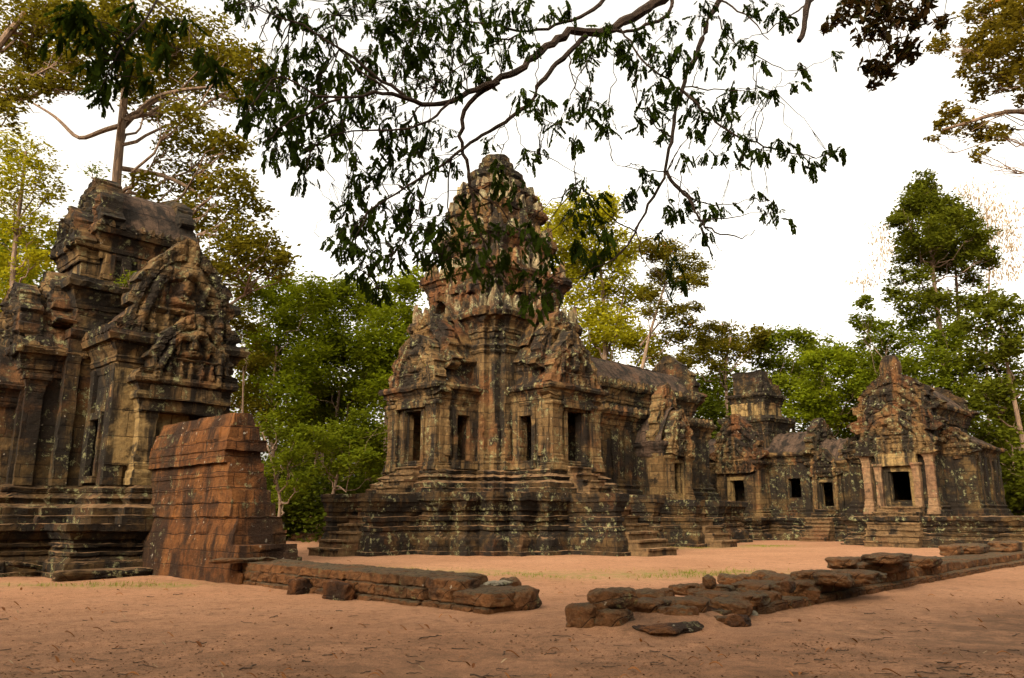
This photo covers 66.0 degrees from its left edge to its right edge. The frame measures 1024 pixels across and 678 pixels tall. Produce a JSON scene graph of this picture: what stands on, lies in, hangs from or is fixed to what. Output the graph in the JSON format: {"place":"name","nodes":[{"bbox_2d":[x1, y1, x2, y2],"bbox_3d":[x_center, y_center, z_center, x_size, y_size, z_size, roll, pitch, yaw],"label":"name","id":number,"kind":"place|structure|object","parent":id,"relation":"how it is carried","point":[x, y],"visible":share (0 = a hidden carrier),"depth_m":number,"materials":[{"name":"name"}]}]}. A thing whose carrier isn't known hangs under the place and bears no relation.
{"place":"outdoors","nodes":[
{"label":"outdoors","id":0,"kind":"place"},
{"bbox_2d":[9,544,798,588],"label":"grass","id":1,"kind":"structure","parent":0,"point":[689,572],"depth_m":20.30,"materials":[{"name":"green plant"}]},
{"bbox_2d":[0,525,1023,677],"bbox_3d":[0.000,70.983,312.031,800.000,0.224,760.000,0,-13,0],"label":"ground","id":2,"kind":"structure","parent":0,"point":[962,630],"depth_m":10.83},
{"bbox_2d":[5,561,41,569],"bbox_3d":[-12.498,5.788,20.175,0.457,0.153,0.882,-5,-25,21],"label":"fallen slab","id":3,"kind":"object","parent":2,"relation":"on","point":[21,564],"depth_m":20.01,"materials":[{"name":"stone"}]},
{"bbox_2d":[0,216,57,307],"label":"leafy tree","id":4,"kind":"object","parent":2,"relation":"on","point":[21,247],"visible":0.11,"depth_m":46.98,"materials":[{"name":"green plant"}]},
{"bbox_2d":[0,119,74,311],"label":"feathery tree","id":5,"kind":"object","parent":2,"relation":"on","point":[22,160],"visible":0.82,"depth_m":37.74,"materials":[{"name":"green plant"}]},
{"bbox_2d":[0,0,119,134],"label":"tall tree","id":6,"kind":"object","parent":2,"relation":"on","point":[23,19],"visible":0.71,"depth_m":37.72,"materials":[{"name":"green plant"}]},
{"bbox_2d":[51,567,153,580],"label":"fallen slab","id":7,"kind":"structure","parent":2,"relation":"on","point":[79,574],"depth_m":19.48,"materials":[{"name":"stone"}]},
{"bbox_2d":[0,177,284,577],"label":"gatehouse","id":8,"kind":"object","parent":2,"relation":"on","point":[104,378],"visible":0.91,"depth_m":22.78,"materials":[{"name":"stone"}]},
{"bbox_2d":[76,161,111,180],"bbox_3d":[-13.401,-5.434,25.323,0.978,0.706,0.875,-8,-15,33],"label":"wall plant","id":9,"kind":"object","parent":8,"relation":"on","point":[94,172],"depth_m":25.30,"materials":[{"name":"green plant"}]},
{"bbox_2d":[114,279,127,288],"bbox_3d":[-11.775,-1.667,23.723,0.478,0.353,0.431,-7,-15,30],"label":"wall plant","id":10,"kind":"object","parent":8,"relation":"on","point":[124,286],"depth_m":23.70,"materials":[{"name":"green plant"}]},
{"bbox_2d":[110,268,135,284],"bbox_3d":[-11.468,-1.935,23.499,0.636,0.683,0.833,-12,-17,42],"label":"wall plant","id":11,"kind":"object","parent":8,"relation":"on","point":[129,274],"depth_m":23.51,"materials":[{"name":"green plant"}]},
{"bbox_2d":[33,0,301,304],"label":"tall tree","id":12,"kind":"object","parent":2,"relation":"on","point":[239,246],"visible":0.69,"depth_m":42.43,"materials":[{"name":"green plant"}]},
{"bbox_2d":[142,413,301,584],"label":"laterite wall","id":13,"kind":"structure","parent":2,"relation":"on","point":[222,506],"depth_m":19.44,"materials":[{"name":"brown stone"}]},
{"bbox_2d":[239,664,256,669],"bbox_3d":[-2.723,3.385,8.145,0.075,0.028,0.237,-3,-9,26],"label":"twig","id":14,"kind":"object","parent":2,"relation":"on","point":[247,667],"visible":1,"depth_m":8.10,"materials":[{"name":"brown wood"}]},
{"bbox_2d":[227,272,282,429],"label":"feathery tree","id":15,"kind":"object","parent":2,"relation":"on","point":[241,404],"visible":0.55,"depth_m":47.81,"materials":[{"name":"green plant"}]},
{"bbox_2d":[254,405,316,516],"bbox_3d":[-10.890,6.550,37.464,3.164,6.814,6.189,3,-13,-15],"label":"slender tree","id":16,"kind":"object","parent":2,"relation":"on","point":[265,430],"visible":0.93,"depth_m":36.36,"materials":[{"name":"green plant"}]},
{"bbox_2d":[229,265,349,487],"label":"leafy tree","id":17,"kind":"object","parent":2,"relation":"on","point":[284,383],"visible":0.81,"depth_m":50.84,"materials":[{"name":"green plant"}]},
{"bbox_2d":[266,418,320,522],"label":"forest tree","id":18,"kind":"object","parent":2,"relation":"on","point":[289,438],"visible":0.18,"depth_m":58.80,"materials":[{"name":"green plant"}]},
{"bbox_2d":[286,577,311,594],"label":"laterite block","id":19,"kind":"object","parent":2,"relation":"on","point":[299,585],"depth_m":15.41,"materials":[{"name":"brown stone"}]},
{"bbox_2d":[291,533,308,540],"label":"laterite block","id":20,"kind":"structure","parent":2,"relation":"on","point":[294,537],"depth_m":47.35,"materials":[{"name":"brown stone"}]},
{"bbox_2d":[270,401,330,532],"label":"forest tree","id":21,"kind":"object","parent":2,"relation":"on","point":[303,428],"visible":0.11,"depth_m":57.72,"materials":[{"name":"green plant"}]},
{"bbox_2d":[307,532,320,540],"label":"laterite block","id":22,"kind":"structure","parent":2,"relation":"on","point":[309,538],"depth_m":47.32,"materials":[{"name":"brown stone"}]},
{"bbox_2d":[289,404,343,531],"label":"forest tree","id":23,"kind":"object","parent":2,"relation":"on","point":[316,451],"depth_m":59.44,"materials":[{"name":"green plant"}]},
{"bbox_2d":[261,455,382,541],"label":"undergrowth","id":24,"kind":"object","parent":2,"relation":"on","point":[297,510],"visible":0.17,"depth_m":46.57,"materials":[{"name":"green plant"}]},
{"bbox_2d":[287,399,358,531],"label":"forest tree","id":25,"kind":"object","parent":2,"relation":"on","point":[320,419],"visible":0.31,"depth_m":52.06,"materials":[{"name":"green plant"}]},
{"bbox_2d":[281,401,387,493],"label":"drooping tree","id":26,"kind":"object","parent":2,"relation":"on","point":[364,448],"visible":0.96,"depth_m":43.06,"materials":[{"name":"green plant"}]},
{"bbox_2d":[322,578,354,600],"bbox_3d":[-3.216,4.672,14.596,0.734,0.393,0.291,-5,-13,41],"label":"laterite block","id":27,"kind":"object","parent":2,"relation":"on","point":[336,589],"depth_m":14.44,"materials":[{"name":"brown stone"}]},
{"bbox_2d":[281,268,397,483],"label":"leafy tree","id":28,"kind":"object","parent":2,"relation":"on","point":[337,403],"visible":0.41,"depth_m":55.19,"materials":[{"name":"green plant"}]},
{"bbox_2d":[331,261,426,462],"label":"leafy tree","id":29,"kind":"object","parent":2,"relation":"on","point":[386,317],"visible":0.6,"depth_m":51.83,"materials":[{"name":"green plant"}]},
{"bbox_2d":[241,559,539,614],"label":"laterite wall","id":30,"kind":"structure","parent":2,"relation":"on","point":[461,591],"depth_m":13.92,"materials":[{"name":"brown stone"}]},
{"bbox_2d":[209,557,275,563],"bbox_3d":[-6.039,4.960,17.684,0.568,0.132,1.560,-12,-17,43],"label":"fallen slab","id":31,"kind":"object","parent":30,"relation":"on","point":[221,560],"depth_m":17.40,"materials":[{"name":"brown stone"}]},
{"bbox_2d":[483,580,512,585],"bbox_3d":[-0.269,4.294,13.854,0.358,0.088,0.573,-12,-17,43],"label":"stone flake","id":32,"kind":"object","parent":30,"relation":"on","point":[499,583],"visible":0.97,"depth_m":13.76,"materials":[{"name":"grey stone"}]},
{"bbox_2d":[500,576,521,586],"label":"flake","id":33,"kind":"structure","parent":30,"relation":"on","point":[515,581],"depth_m":14.14,"materials":[{"name":"brown stone"}]},
{"bbox_2d":[37,0,847,326],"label":"overhanging tree","id":34,"kind":"object","parent":2,"relation":"on","point":[107,64],"visible":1,"depth_m":8.88,"materials":[{"name":"green plant"}]},
{"bbox_2d":[470,673,492,676],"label":"twig","id":35,"kind":"object","parent":2,"relation":"on","point":[480,676],"visible":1,"depth_m":7.70,"materials":[{"name":"brown wood"}]},
{"bbox_2d":[0,578,1023,677],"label":"leaf litter","id":36,"kind":"object","parent":2,"relation":"on","point":[463,646],"visible":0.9,"depth_m":8.94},
{"bbox_2d":[509,585,541,610],"bbox_3d":[0.163,4.253,12.828,0.541,0.460,0.651,-6,-14,26],"label":"laterite block","id":37,"kind":"object","parent":2,"relation":"on","point":[526,597],"depth_m":12.62,"materials":[{"name":"brown stone"}]},
{"bbox_2d":[307,154,752,556],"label":"temple sanctuary","id":38,"kind":"structure","parent":2,"relation":"on","point":[511,432],"depth_m":34.34,"materials":[{"name":"stone"}]},
{"bbox_2d":[565,602,596,627],"bbox_3d":[1.082,3.909,11.105,0.495,0.383,0.720,-10,-16,37],"label":"laterite block","id":39,"kind":"object","parent":2,"relation":"on","point":[580,615],"depth_m":10.84,"materials":[{"name":"brown stone"}]},
{"bbox_2d":[537,185,674,368],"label":"yellow tree","id":40,"kind":"object","parent":2,"relation":"on","point":[604,321],"visible":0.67,"depth_m":63.26,"materials":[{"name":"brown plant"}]},
{"bbox_2d":[594,608,634,626],"bbox_3d":[1.398,3.895,10.942,0.516,0.323,0.573,-9,-15,34],"label":"laterite block","id":41,"kind":"object","parent":2,"relation":"on","point":[612,617],"depth_m":10.74,"materials":[{"name":"brown stone"}]},
{"bbox_2d":[587,587,637,609],"bbox_3d":[1.414,3.634,11.076,0.703,0.290,0.401,-6,-9,-4],"label":"laterite block","id":42,"kind":"object","parent":41,"relation":"on","point":[611,597],"depth_m":10.93,"materials":[{"name":"brown stone"}]},
{"bbox_2d":[230,379,1023,531],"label":"wood","id":43,"kind":"object","parent":2,"relation":"on","point":[715,413],"visible":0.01,"depth_m":65.42,"materials":[{"name":"green plant"}]},
{"bbox_2d":[626,597,671,612],"bbox_3d":[2.019,4.020,11.739,0.565,0.314,0.788,-8,-15,32],"label":"laterite block","id":44,"kind":"object","parent":2,"relation":"on","point":[648,605],"depth_m":11.47,"materials":[{"name":"brown stone"}]},
{"bbox_2d":[636,588,666,597],"bbox_3d":[2.399,4.487,13.766,0.596,0.231,0.470,-2,-7,5],"label":"laterite fragment","id":45,"kind":"object","parent":2,"relation":"on","point":[648,592],"visible":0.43,"depth_m":13.61,"materials":[{"name":"brown stone"}]},
{"bbox_2d":[656,588,674,595],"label":"laterite fragment","id":46,"kind":"object","parent":2,"relation":"on","point":[669,591],"visible":0.33,"depth_m":14.17,"materials":[{"name":"brown stone"}]},
{"bbox_2d":[632,621,703,636],"bbox_3d":[2.114,3.921,10.684,0.715,0.165,1.306,-12,-17,43],"label":"laterite block","id":47,"kind":"object","parent":2,"relation":"on","point":[668,629],"depth_m":10.39,"materials":[{"name":"brown stone"}]},
{"bbox_2d":[628,232,715,370],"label":"open crowned tree","id":48,"kind":"object","parent":2,"relation":"on","point":[666,253],"visible":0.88,"depth_m":59.65,"materials":[{"name":"green plant"}]},
{"bbox_2d":[657,604,698,615],"bbox_3d":[2.395,3.944,11.342,0.573,0.247,0.448,7,-18,-22],"label":"laterite fragment","id":49,"kind":"object","parent":2,"relation":"on","point":[679,610],"visible":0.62,"depth_m":11.19,"materials":[{"name":"brown stone"}]},
{"bbox_2d":[668,583,698,595],"bbox_3d":[3.271,4.747,14.938,0.443,0.230,0.549,12,-22,-40],"label":"laterite fragment","id":50,"kind":"object","parent":2,"relation":"on","point":[680,589],"visible":0.62,"depth_m":14.80,"materials":[{"name":"brown stone"}]},
{"bbox_2d":[674,597,708,612],"bbox_3d":[2.677,4.011,11.775,0.528,0.282,0.683,-3,-16,9],"label":"laterite fragment","id":51,"kind":"object","parent":2,"relation":"on","point":[701,604],"visible":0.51,"depth_m":11.53,"materials":[{"name":"brown stone"}]},
{"bbox_2d":[686,588,703,595],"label":"laterite fragment","id":52,"kind":"object","parent":2,"relation":"on","point":[690,591],"visible":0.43,"depth_m":14.49,"materials":[{"name":"brown stone"}]},
{"bbox_2d":[714,615,726,621],"bbox_3d":[3.025,4.061,11.365,0.248,0.150,0.348,-12,-17,43],"label":"loose rock","id":53,"kind":"object","parent":2,"relation":"on","point":[720,618],"visible":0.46,"depth_m":11.26,"materials":[{"name":"brown stone"}]},
{"bbox_2d":[695,362,752,437],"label":"leafy tree","id":54,"kind":"object","parent":2,"relation":"on","point":[718,389],"visible":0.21,"depth_m":69.14,"materials":[{"name":"green plant"}]},
{"bbox_2d":[673,316,777,417],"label":"umbrella tree","id":55,"kind":"object","parent":2,"relation":"on","point":[713,345],"visible":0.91,"depth_m":67.06,"materials":[{"name":"green plant"}]},
{"bbox_2d":[708,597,752,616],"bbox_3d":[3.304,4.059,11.929,0.617,0.254,0.468,-3,-10,34],"label":"laterite fragment","id":56,"kind":"object","parent":2,"relation":"on","point":[738,606],"visible":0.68,"depth_m":11.78,"materials":[{"name":"brown stone"}]},
{"bbox_2d":[717,573,744,584],"bbox_3d":[4.751,5.232,17.112,0.582,0.243,0.436,0,-9,18],"label":"laterite fragment","id":57,"kind":"object","parent":2,"relation":"on","point":[725,579],"visible":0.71,"depth_m":16.96,"materials":[{"name":"brown stone"}]},
{"bbox_2d":[723,614,751,626],"bbox_3d":[3.225,4.040,11.286,0.408,0.200,0.461,-2,-13,9],"label":"loose rock","id":58,"kind":"object","parent":2,"relation":"on","point":[738,620],"visible":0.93,"depth_m":11.14,"materials":[{"name":"brown stone"}]},
{"bbox_2d":[739,574,760,579],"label":"laterite fragment","id":59,"kind":"object","parent":2,"relation":"on","point":[749,576],"visible":0.44,"depth_m":17.61,"materials":[{"name":"brown stone"}]},
{"bbox_2d":[742,590,781,601],"bbox_3d":[4.109,4.309,13.058,0.543,0.282,0.707,15,-23,-39],"label":"laterite fragment","id":60,"kind":"object","parent":2,"relation":"on","point":[774,596],"visible":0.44,"depth_m":12.85,"materials":[{"name":"brown stone"}]},
{"bbox_2d":[751,569,774,579],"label":"laterite fragment","id":61,"kind":"object","parent":2,"relation":"on","point":[761,574],"visible":0.54,"depth_m":18.34,"materials":[{"name":"brown stone"}]},
{"bbox_2d":[747,324,839,429],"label":"bushy tree","id":62,"kind":"object","parent":2,"relation":"on","point":[783,365],"visible":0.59,"depth_m":62.76,"materials":[{"name":"green plant"}]},
{"bbox_2d":[778,587,820,601],"bbox_3d":[5.015,4.473,13.820,0.709,0.290,0.574,0,-17,12],"label":"laterite fragment","id":63,"kind":"object","parent":2,"relation":"on","point":[812,594],"visible":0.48,"depth_m":13.56,"materials":[{"name":"brown stone"}]},
{"bbox_2d":[779,343,876,437],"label":"bushy tree","id":64,"kind":"object","parent":2,"relation":"on","point":[809,404],"visible":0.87,"depth_m":57.73,"materials":[{"name":"green plant"}]},
{"bbox_2d":[708,369,949,541],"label":"gatehouse","id":65,"kind":"object","parent":2,"relation":"on","point":[775,473],"visible":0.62,"depth_m":50.70,"materials":[{"name":"stone"}]},
{"bbox_2d":[817,333,883,394],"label":"bushy tree","id":66,"kind":"object","parent":2,"relation":"on","point":[841,345],"visible":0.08,"depth_m":69.98,"materials":[{"name":"green plant"}]},
{"bbox_2d":[712,548,1023,614],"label":"laterite footing","id":67,"kind":"object","parent":2,"relation":"on","point":[952,566],"visible":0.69,"depth_m":17.50,"materials":[{"name":"brown stone"}]},
{"bbox_2d":[657,596,678,599],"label":"laterite block","id":68,"kind":"structure","parent":67,"relation":"on","point":[668,597],"depth_m":12.91,"materials":[{"name":"brown stone"}]},
{"bbox_2d":[670,595,710,605],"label":"laterite block","id":69,"kind":"object","parent":67,"relation":"on","point":[673,599],"depth_m":12.36,"materials":[{"name":"brown stone"}]},
{"bbox_2d":[702,574,716,588],"bbox_3d":[3.419,4.209,13.666,0.223,0.253,0.258,-12,-17,43],"label":"loose rock","id":70,"kind":"object","parent":67,"relation":"on","point":[708,581],"visible":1,"depth_m":13.58,"materials":[{"name":"brown stone"}]},
{"bbox_2d":[695,583,734,591],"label":"laterite block","id":71,"kind":"object","parent":67,"relation":"on","point":[723,587],"depth_m":14.51,"materials":[{"name":"brown stone"}]},
{"bbox_2d":[693,590,738,598],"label":"laterite block","id":72,"kind":"object","parent":67,"relation":"on","point":[710,594],"depth_m":12.68,"materials":[{"name":"brown stone"}]},
{"bbox_2d":[708,607,723,610],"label":"laterite block","id":73,"kind":"structure","parent":67,"relation":"on","point":[711,608],"depth_m":11.78,"materials":[{"name":"brown stone"}]},
{"bbox_2d":[726,592,770,606],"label":"laterite block","id":74,"kind":"structure","parent":67,"relation":"on","point":[759,600],"depth_m":12.26,"materials":[{"name":"brown stone"}]},
{"bbox_2d":[731,579,774,591],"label":"laterite block","id":75,"kind":"structure","parent":67,"relation":"on","point":[748,585],"depth_m":14.01,"materials":[{"name":"brown stone"}]},
{"bbox_2d":[762,572,790,580],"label":"laterite block","id":76,"kind":"structure","parent":67,"relation":"on","point":[774,576],"depth_m":15.61,"materials":[{"name":"brown stone"}]},
{"bbox_2d":[780,581,795,592],"bbox_3d":[4.486,4.017,12.787,0.230,0.184,0.267,-12,-17,43],"label":"loose rock","id":77,"kind":"object","parent":67,"relation":"on","point":[788,586],"visible":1,"depth_m":12.70,"materials":[{"name":"brown stone"}]},
{"bbox_2d":[769,579,822,593],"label":"laterite block","id":78,"kind":"structure","parent":67,"relation":"on","point":[802,586],"depth_m":13.75,"materials":[{"name":"brown stone"}]},
{"bbox_2d":[790,569,831,579],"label":"laterite block","id":79,"kind":"structure","parent":67,"relation":"on","point":[801,575],"depth_m":14.25,"materials":[{"name":"brown stone"}]},
{"bbox_2d":[813,571,854,586],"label":"laterite block","id":80,"kind":"structure","parent":67,"relation":"on","point":[835,579],"depth_m":13.82,"materials":[{"name":"brown stone"}]},
{"bbox_2d":[824,556,861,568],"bbox_3d":[7.592,5.084,17.886,0.662,0.286,1.177,-12,-17,43],"label":"laterite block","id":81,"kind":"object","parent":67,"relation":"on","point":[845,562],"depth_m":17.54,"materials":[{"name":"brown stone"}]},
{"bbox_2d":[834,569,886,583],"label":"laterite block","id":82,"kind":"structure","parent":67,"relation":"on","point":[861,576],"depth_m":14.39,"materials":[{"name":"brown stone"}]},
{"bbox_2d":[857,561,909,573],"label":"laterite block","id":83,"kind":"structure","parent":67,"relation":"on","point":[891,568],"depth_m":16.50,"materials":[{"name":"brown stone"}]},
{"bbox_2d":[861,552,913,563],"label":"laterite block","id":84,"kind":"structure","parent":83,"relation":"on","point":[884,558],"depth_m":16.07,"materials":[{"name":"brown stone"}]},
{"bbox_2d":[909,555,942,568],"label":"laterite block","id":85,"kind":"structure","parent":67,"relation":"on","point":[924,562],"depth_m":18.06,"materials":[{"name":"brown stone"}]},
{"bbox_2d":[938,545,963,555],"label":"laterite block","id":86,"kind":"object","parent":67,"relation":"on","point":[947,550],"depth_m":23.61,"materials":[{"name":"brown stone"}]},
{"bbox_2d":[950,543,989,553],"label":"laterite block","id":87,"kind":"structure","parent":67,"relation":"on","point":[973,548],"depth_m":24.24,"materials":[{"name":"brown stone"}]},
{"bbox_2d":[987,540,1022,551],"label":"laterite block","id":88,"kind":"structure","parent":67,"relation":"on","point":[1007,546],"depth_m":25.64,"materials":[{"name":"brown stone"}]},
{"bbox_2d":[818,0,954,92],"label":"broad leaved tree","id":89,"kind":"object","parent":2,"relation":"on","point":[887,12],"visible":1,"depth_m":12.55,"materials":[{"name":"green plant"}]},
{"bbox_2d":[882,668,900,675],"bbox_3d":[3.773,3.314,7.837,0.172,0.069,0.051,-2,-13,10],"label":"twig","id":90,"kind":"object","parent":2,"relation":"on","point":[890,670],"visible":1,"depth_m":7.85,"materials":[{"name":"brown wood"}]},
{"bbox_2d":[845,294,993,405],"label":"leafy tree","id":91,"kind":"object","parent":2,"relation":"on","point":[934,355],"visible":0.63,"depth_m":56.01,"materials":[{"name":"green plant"}]},
{"bbox_2d":[838,355,1023,547],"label":"gabled shrine","id":92,"kind":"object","parent":2,"relation":"on","point":[918,458],"visible":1,"depth_m":40.39,"materials":[{"name":"stone"}]},
{"bbox_2d":[845,171,1023,425],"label":"feathery tree","id":93,"kind":"object","parent":2,"relation":"on","point":[1011,245],"visible":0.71,"depth_m":74.59,"materials":[{"name":"orange plant"}]},
{"bbox_2d":[879,167,1010,363],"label":"tall tree","id":94,"kind":"object","parent":2,"relation":"on","point":[939,241],"visible":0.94,"depth_m":61.37,"materials":[{"name":"green plant"}]},
{"bbox_2d":[924,200,1006,396],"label":"tall tree","id":95,"kind":"object","parent":2,"relation":"on","point":[961,263],"visible":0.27,"depth_m":63.32,"materials":[{"name":"green plant"}]},
{"bbox_2d":[921,0,1023,176],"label":"bronze tree","id":96,"kind":"object","parent":2,"relation":"on","point":[1009,16],"visible":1,"depth_m":26.82,"materials":[{"name":"brown plant"}]},
{"bbox_2d":[941,281,1023,450],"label":"dark tree","id":97,"kind":"object","parent":2,"relation":"on","point":[1008,384],"visible":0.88,"depth_m":49.27,"materials":[{"name":"green plant"}]},
{"bbox_2d":[968,418,1023,515],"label":"dark tree","id":98,"kind":"object","parent":2,"relation":"on","point":[1010,459],"visible":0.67,"depth_m":45.68,"materials":[{"name":"green plant"}]},
{"bbox_2d":[0,0,1023,507],"label":"sky","id":99,"kind":"structure","parent":0,"point":[770,275],"materials":[{"name":"white"}]}
]}

